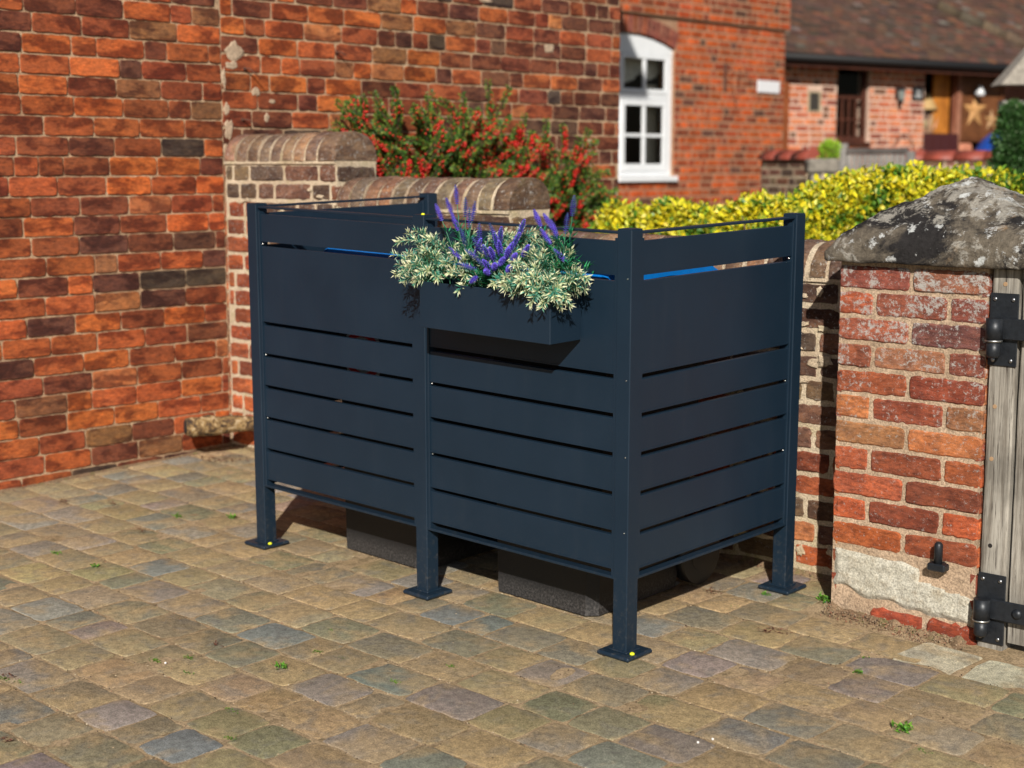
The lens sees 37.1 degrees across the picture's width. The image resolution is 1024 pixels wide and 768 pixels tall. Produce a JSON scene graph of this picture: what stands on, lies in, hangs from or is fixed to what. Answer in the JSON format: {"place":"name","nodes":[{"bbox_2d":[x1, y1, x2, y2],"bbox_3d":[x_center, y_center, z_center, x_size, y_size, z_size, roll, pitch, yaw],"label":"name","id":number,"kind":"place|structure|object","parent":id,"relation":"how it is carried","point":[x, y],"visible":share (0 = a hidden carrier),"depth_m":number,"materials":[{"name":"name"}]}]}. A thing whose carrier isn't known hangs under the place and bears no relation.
{"place":"outdoors","nodes":[
{"label":"outdoors","id":0,"kind":"place"},
{"bbox_2d":[0,445,1023,767],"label":"paving","id":1,"kind":"structure","parent":0,"point":[256,625],"depth_m":4.26,"materials":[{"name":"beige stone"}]},
{"bbox_2d":[271,661,287,669],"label":"weed","id":2,"kind":"object","parent":1,"relation":"on","point":[283,664],"visible":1,"depth_m":4.22,"materials":[{"name":"green plant"}]},
{"bbox_2d":[323,248,497,567],"bbox_3d":[-0.241,0.032,5.356,0.522,1.072,0.624,9,14,42],"label":"wheelie bin","id":3,"kind":"object","parent":1,"relation":"on","point":[387,539],"visible":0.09,"depth_m":5.18,"materials":[{"name":"plastic"}]},
{"bbox_2d":[0,604,932,753],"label":"moss","id":4,"kind":"object","parent":1,"relation":"on","point":[154,659],"visible":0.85,"depth_m":4.18,"materials":[{"name":"green plant"}]},
{"bbox_2d":[0,443,966,650],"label":"rubble edge","id":5,"kind":"object","parent":1,"relation":"on","point":[957,642],"visible":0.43,"depth_m":4.68,"materials":[{"name":"beige stone"}]},
{"bbox_2d":[245,193,806,662],"bbox_3d":[0.001,0.018,5.055,1.732,1.207,0.926,9,14,42],"label":"bin screen","id":6,"kind":"object","parent":1,"relation":"on","point":[309,299],"visible":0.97,"depth_m":4.61,"materials":[{"name":"black metal"}]},
{"bbox_2d":[420,278,579,344],"bbox_3d":[-0.041,-0.213,4.368,0.510,0.136,0.129,9,14,42],"label":"planter box","id":7,"kind":"object","parent":6,"relation":"attached to","point":[477,310],"visible":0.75,"depth_m":4.29,"materials":[{"name":"metal"}]},
{"bbox_2d":[390,226,472,286],"bbox_3d":[-0.255,-0.378,4.509,0.308,0.185,0.193,6,12,32],"label":"foliage plant","id":8,"kind":"object","parent":7,"relation":"on","point":[430,271],"visible":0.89,"depth_m":4.49,"materials":[{"name":"green plant"}]},
{"bbox_2d":[435,185,488,284],"bbox_3d":[-0.133,-0.428,4.394,0.271,0.282,0.161,9,14,42],"label":"lavender plant","id":9,"kind":"object","parent":7,"relation":"on","point":[464,236],"visible":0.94,"depth_m":4.41,"materials":[{"name":"purple plant"}]},
{"bbox_2d":[438,222,541,295],"bbox_3d":[-0.064,-0.357,4.349,0.337,0.222,0.229,9,14,42],"label":"foliage plant","id":10,"kind":"object","parent":7,"relation":"on","point":[506,241],"visible":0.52,"depth_m":4.35,"materials":[{"name":"green plant"}]},
{"bbox_2d":[458,219,529,285],"bbox_3d":[-0.025,-0.369,4.297,0.249,0.197,0.142,9,14,42],"label":"lavender plant","id":11,"kind":"object","parent":7,"relation":"on","point":[503,258],"visible":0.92,"depth_m":4.28,"materials":[{"name":"purple plant"}]},
{"bbox_2d":[495,228,592,312],"bbox_3d":[0.085,-0.315,4.174,0.308,0.231,0.226,9,14,42],"label":"foliage plant","id":12,"kind":"object","parent":7,"relation":"on","point":[549,286],"visible":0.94,"depth_m":4.15,"materials":[{"name":"green plant"}]},
{"bbox_2d":[533,195,597,278],"bbox_3d":[0.127,-0.404,4.162,0.231,0.219,0.127,9,14,42],"label":"lavender plant","id":13,"kind":"object","parent":7,"relation":"on","point":[560,257],"visible":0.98,"depth_m":4.17,"materials":[{"name":"purple plant"}]},
{"bbox_2d":[494,266,719,615],"bbox_3d":[0.294,0.118,4.882,0.522,1.072,0.624,9,14,42],"label":"wheelie bin","id":14,"kind":"object","parent":1,"relation":"on","point":[580,592],"visible":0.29,"depth_m":4.73,"materials":[{"name":"plastic"}]},
{"bbox_2d":[816,591,830,602],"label":"weed","id":15,"kind":"object","parent":1,"relation":"on","point":[825,598],"visible":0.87,"depth_m":4.78,"materials":[{"name":"green plant"}]},
{"bbox_2d":[853,668,862,674],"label":"weed","id":16,"kind":"object","parent":1,"relation":"on","point":[859,671],"visible":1,"depth_m":4.18,"materials":[{"name":"green plant"}]},
{"bbox_2d":[891,719,913,733],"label":"weed","id":17,"kind":"object","parent":1,"relation":"on","point":[906,726],"visible":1,"depth_m":3.79,"materials":[{"name":"green plant"}]},
{"bbox_2d":[991,49,1023,166],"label":"garden shed","id":18,"kind":"structure","parent":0,"point":[1010,78],"depth_m":11.12,"materials":[{"name":"grey"}]},
{"label":"ground","id":19,"kind":"structure","parent":0,"visible":0},
{"bbox_2d":[0,0,619,489],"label":"brick house","id":20,"kind":"structure","parent":19,"relation":"on","point":[122,124],"depth_m":6.61,"materials":[{"name":"brick"}]},
{"bbox_2d":[327,79,621,231],"bbox_3d":[-0.137,-0.626,7.722,0.438,1.819,2.134,7,11,42],"label":"berry shrub","id":21,"kind":"object","parent":19,"relation":"on","point":[460,155],"visible":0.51,"depth_m":7.55,"materials":[{"name":"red plant"}]},
{"bbox_2d":[224,131,840,575],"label":"garden wall","id":22,"kind":"structure","parent":19,"relation":"on","point":[292,167],"depth_m":5.88,"materials":[{"name":"brick"}]},
{"bbox_2d":[184,414,253,436],"bbox_3d":[-1.246,0.175,6.727,0.391,0.096,0.094,-4,11,-20],"label":"stone","id":23,"kind":"object","parent":22,"relation":"attached to","point":[208,425],"visible":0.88,"depth_m":6.68,"materials":[{"name":"beige stone"}]},
{"bbox_2d":[587,188,813,235],"bbox_3d":[0.854,-0.244,7.263,1.378,1.373,0.658,7,11,42],"label":"hedge","id":24,"kind":"object","parent":19,"relation":"on","point":[669,211],"visible":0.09,"depth_m":7.18,"materials":[{"name":"yellow plant"}]},
{"bbox_2d":[618,0,790,207],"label":"brick house","id":25,"kind":"structure","parent":19,"relation":"on","point":[688,129],"depth_m":16.03,"materials":[{"name":"red brick"}]},
{"bbox_2d":[618,33,677,181],"bbox_3d":[1.345,-2.762,15.344,0.120,1.451,0.965,7,11,42],"label":"window frame","id":26,"kind":"structure","parent":25,"relation":"in","point":[631,45],"depth_m":15.36,"materials":[{"name":"white paint"}]},
{"bbox_2d":[723,63,752,106],"bbox_3d":[2.426,-3.197,16.382,0.127,0.475,0.437,7,11,42],"label":"iron bracket","id":27,"kind":"object","parent":25,"relation":"attached to","point":[725,78],"visible":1,"depth_m":16.26,"materials":[{"name":"brown metal"}]},
{"bbox_2d":[757,80,779,93],"bbox_3d":[2.831,-3.279,16.857,0.016,0.131,0.428,7,11,42],"label":"wall plaque","id":28,"kind":"object","parent":25,"relation":"attached to","point":[763,86],"depth_m":16.84,"materials":[{"name":"white"}]},
{"bbox_2d":[782,82,789,149],"bbox_3d":[3.154,-2.557,17.939,0.140,1.930,0.110,-5,10,-33],"label":"timber post","id":29,"kind":"object","parent":19,"relation":"on","point":[786,115],"visible":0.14,"depth_m":17.82,"materials":[{"name":"brown wood"}]},
{"bbox_2d":[758,149,832,197],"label":"wall","id":30,"kind":"structure","parent":19,"relation":"on","point":[782,171],"depth_m":13.81,"materials":[{"name":"brick"}]},
{"bbox_2d":[804,159,839,184],"bbox_3d":[2.554,-1.287,12.671,0.260,1.150,0.200,0,8,0],"label":"stone trough","id":31,"kind":"object","parent":19,"relation":"on","point":[812,167],"visible":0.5,"depth_m":12.50,"materials":[{"name":"beige stone"}]},
{"bbox_2d":[816,138,842,158],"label":"potted plant","id":32,"kind":"object","parent":31,"relation":"in","point":[835,148],"visible":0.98,"depth_m":12.57,"materials":[{"name":"green plant"}]},
{"bbox_2d":[816,143,915,182],"bbox_3d":[2.882,-1.347,12.594,0.680,1.267,0.520,7,11,39],"label":"garden bench","id":33,"kind":"object","parent":19,"relation":"on","point":[847,158],"visible":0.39,"depth_m":12.71,"materials":[{"name":"grey wood"}]},
{"bbox_2d":[742,159,1023,240],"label":"hedge","id":34,"kind":"object","parent":19,"relation":"on","point":[837,205],"visible":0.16,"depth_m":6.73,"materials":[{"name":"yellow plant"}]},
{"bbox_2d":[784,0,1023,174],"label":"brick cottage","id":35,"kind":"structure","parent":19,"relation":"on","point":[850,66],"depth_m":18.84,"materials":[{"name":"brown"}]},
{"bbox_2d":[835,70,870,144],"bbox_3d":[4.121,-3.407,18.555,0.556,1.000,0.170,-5,10,-33],"label":"door","id":36,"kind":"structure","parent":35,"relation":"in","point":[850,140],"depth_m":18.65,"materials":[{"name":"brown wood"}]},
{"bbox_2d":[895,86,905,104],"bbox_3d":[4.791,-3.562,18.857,0.145,0.237,0.113,7,12,33],"label":"wall lantern","id":37,"kind":"object","parent":35,"relation":"attached to","point":[900,93],"depth_m":18.83,"materials":[{"name":"black metal"}]},
{"bbox_2d":[912,87,923,100],"bbox_3d":[5.082,-3.634,19.117,0.210,0.170,0.018,-5,10,-33],"label":"house sign","id":38,"kind":"object","parent":35,"relation":"attached to","point":[917,93],"visible":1,"depth_m":19.11,"materials":[{"name":"black plastic"}]},
{"bbox_2d":[923,94,936,122],"bbox_3d":[5.288,-3.463,19.583,0.319,0.500,0.319,-5,10,-33],"label":"table lamp","id":39,"kind":"object","parent":35,"relation":"in","point":[929,103],"visible":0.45,"depth_m":19.46,"materials":[{"name":"beige"}]},
{"bbox_2d":[923,112,937,132],"bbox_3d":[5.262,-3.311,19.420,0.130,0.350,0.386,10,14,43],"label":"dried bundle","id":40,"kind":"object","parent":35,"relation":"in","point":[927,125],"visible":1,"depth_m":19.42,"materials":[{"name":"beige plant"}]},
{"bbox_2d":[922,133,957,150],"bbox_3d":[5.454,-2.809,19.528,0.668,0.780,0.068,-5,10,-33],"label":"half door","id":41,"kind":"structure","parent":35,"relation":"attached to","point":[940,142],"depth_m":19.45,"materials":[{"name":"red paint"}]},
{"bbox_2d":[930,73,950,132],"bbox_3d":[5.494,-3.636,19.593,0.300,0.840,0.050,-5,10,-33],"label":"pine panel","id":42,"kind":"object","parent":35,"relation":"in","point":[940,91],"visible":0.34,"depth_m":19.57,"materials":[{"name":"orange wood"}]},
{"bbox_2d":[950,74,961,150],"bbox_3d":[5.715,-3.395,19.674,0.080,1.300,0.100,-5,10,-33],"label":"door post","id":43,"kind":"object","parent":35,"relation":"attached to","point":[956,102],"depth_m":19.62,"materials":[{"name":"wood"}]},
{"bbox_2d":[959,143,971,149],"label":"clay block","id":44,"kind":"structure","parent":35,"relation":"on","point":[965,146],"depth_m":19.74,"materials":[{"name":"ceramic"}]},
{"bbox_2d":[975,76,984,95],"bbox_3d":[6.048,-3.889,19.719,0.129,0.335,0.129,-5,10,-33],"label":"hanging lamp","id":45,"kind":"object","parent":35,"relation":"hanging from","point":[980,91],"visible":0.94,"depth_m":19.70,"materials":[{"name":"white glass"}]},
{"bbox_2d":[960,75,1004,141],"bbox_3d":[6.126,-3.584,19.936,0.840,0.840,0.081,-5,10,-33],"label":"star board","id":46,"kind":"object","parent":35,"relation":"attached to","point":[979,114],"visible":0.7,"depth_m":19.90,"materials":[{"name":"brown wood"}]},
{"bbox_2d":[893,134,914,150],"bbox_3d":[4.884,-2.438,19.104,0.454,1.367,0.018,-5,10,-33],"label":"iron hoop","id":47,"kind":"object","parent":19,"relation":"on","point":[908,136],"visible":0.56,"depth_m":19.02,"materials":[{"name":"brown metal"}]},
{"bbox_2d":[824,177,1023,644],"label":"gate pillar","id":48,"kind":"structure","parent":19,"relation":"on","point":[917,279],"depth_m":4.46,"materials":[{"name":"brick"}]},
{"bbox_2d":[927,541,948,572],"bbox_3d":[1.245,0.498,4.434,0.056,0.088,0.066,7,11,42],"label":"gate pintle","id":49,"kind":"object","parent":48,"relation":"attached to","point":[938,564],"visible":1,"depth_m":4.41,"materials":[{"name":"black metal"}]},
{"bbox_2d":[894,150,993,175],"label":"wall","id":50,"kind":"structure","parent":19,"relation":"on","point":[950,159],"depth_m":14.89,"materials":[{"name":"brick"}]},
{"bbox_2d":[975,133,1001,149],"bbox_3d":[6.436,-2.668,19.815,1.240,1.300,0.700,-5,10,-33],"label":"blue cover","id":51,"kind":"object","parent":19,"relation":"on","point":[983,144],"visible":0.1,"depth_m":19.48,"materials":[{"name":"blue"}]},
{"bbox_2d":[977,269,1023,650],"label":"gate post","id":52,"kind":"object","parent":19,"relation":"on","point":[1000,463],"visible":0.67,"depth_m":4.30,"materials":[{"name":"grey wood"}]},
{"bbox_2d":[972,571,1023,645],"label":"strap hinge","id":53,"kind":"object","parent":52,"relation":"attached to","point":[993,610],"visible":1,"depth_m":4.33,"materials":[{"name":"black metal"}]},
{"bbox_2d":[985,292,1023,367],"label":"strap hinge","id":54,"kind":"object","parent":52,"relation":"attached to","point":[1004,330],"visible":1,"depth_m":4.22,"materials":[{"name":"black metal"}]},
{"bbox_2d":[1007,289,1023,645],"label":"wooden gate","id":55,"kind":"structure","parent":52,"relation":"attached to","point":[1015,633],"depth_m":4.29,"materials":[{"name":"grey wood"}]},
{"bbox_2d":[984,98,1023,176],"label":"evergreen shrub","id":56,"kind":"object","parent":19,"relation":"on","point":[1008,148],"visible":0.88,"depth_m":9.54,"materials":[{"name":"green plant"}]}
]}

